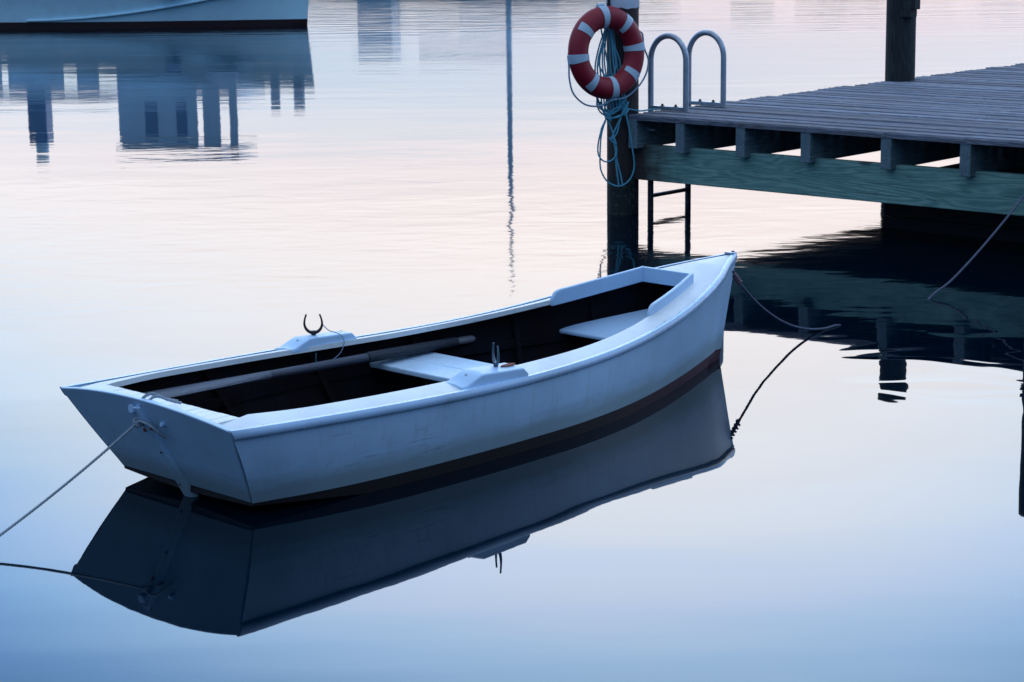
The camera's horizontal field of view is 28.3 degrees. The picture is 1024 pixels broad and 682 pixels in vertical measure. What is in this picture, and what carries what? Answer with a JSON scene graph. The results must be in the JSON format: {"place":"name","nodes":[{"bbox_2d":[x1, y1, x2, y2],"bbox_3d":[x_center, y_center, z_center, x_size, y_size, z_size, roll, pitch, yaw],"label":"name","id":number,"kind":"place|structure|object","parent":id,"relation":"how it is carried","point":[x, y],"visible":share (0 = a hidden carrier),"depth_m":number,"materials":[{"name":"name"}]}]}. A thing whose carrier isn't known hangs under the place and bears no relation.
{"place":"outdoors","nodes":[
{"label":"outdoors","id":0,"kind":"place"},
{"bbox_2d":[0,0,1023,681],"bbox_3d":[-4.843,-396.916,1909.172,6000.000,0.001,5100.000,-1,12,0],"label":"water","id":1,"kind":"structure","parent":0,"point":[766,498],"depth_m":11.13,"materials":[{"name":"blue liquid"}]},
{"bbox_2d":[0,0,308,28],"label":"motor boat","id":2,"kind":"object","parent":1,"relation":"on","point":[73,14],"visible":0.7,"depth_m":45.32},
{"bbox_2d":[60,251,736,505],"bbox_3d":[-0.156,0.164,9.639,1.311,0.707,3.955,10,16,43],"label":"rowing boat","id":3,"kind":"object","parent":1,"relation":"on","point":[569,361],"visible":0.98,"depth_m":9.14,"materials":[{"name":"paint"}]},
{"bbox_2d":[0,392,180,536],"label":"stern mooring rope","id":4,"kind":"object","parent":3,"relation":"attached to","point":[138,422],"visible":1,"depth_m":8.16,"materials":[{"name":"white fabric"}]},
{"bbox_2d":[144,335,475,397],"bbox_3d":[-0.866,0.124,9.480,0.160,0.113,2.093,10,16,42],"label":"oar","id":5,"kind":"object","parent":3,"relation":"in","point":[382,354],"visible":0.96,"depth_m":9.46,"materials":[{"name":"grey wood"}]},
{"bbox_2d":[732,270,839,330],"bbox_3d":[1.610,-0.110,11.476,0.038,0.768,1.276,10,16,41],"label":"bow mooring rope","id":6,"kind":"object","parent":3,"relation":"attached to","point":[737,279],"visible":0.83,"depth_m":11.23,"materials":[{"name":"grey fabric"}]},
{"bbox_2d":[606,0,1023,215],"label":"pier","id":7,"kind":"structure","parent":1,"relation":"in","point":[904,120],"depth_m":15.59,"materials":[{"name":"grey wood"}]},
{"bbox_2d":[567,3,648,106],"bbox_3d":[0.746,-2.235,15.843,0.803,0.797,0.208,-10,15,-37],"label":"life ring","id":8,"kind":"object","parent":7,"relation":"hanging from","point":[589,24],"visible":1,"depth_m":15.76,"materials":[{"name":"plastic"}]},
{"bbox_2d":[594,28,660,186],"bbox_3d":[0.944,-1.853,16.068,0.584,1.257,0.180,-5,13,-21],"label":"throw line","id":9,"kind":"object","parent":7,"relation":"hanging from","point":[622,105],"visible":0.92,"depth_m":15.99,"materials":[{"name":"blue fabric"}]},
{"bbox_2d":[648,30,726,209],"bbox_3d":[1.420,-1.492,16.496,0.398,2.031,0.555,10,16,41],"label":"dock ladder","id":10,"kind":"object","parent":7,"relation":"attached to","point":[687,68],"visible":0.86,"depth_m":16.39,"materials":[{"name":"metal"}]},
{"bbox_2d":[928,195,1023,298],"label":"dock line","id":11,"kind":"object","parent":7,"relation":"hanging from","point":[978,251],"visible":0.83,"depth_m":12.92,"materials":[{"name":"fabric"}]},
{"bbox_2d":[883,163,1023,242],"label":"timber crib","id":12,"kind":"object","parent":1,"relation":"in","point":[945,221],"visible":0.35,"depth_m":15.04,"materials":[{"name":"black wood"}]}
]}

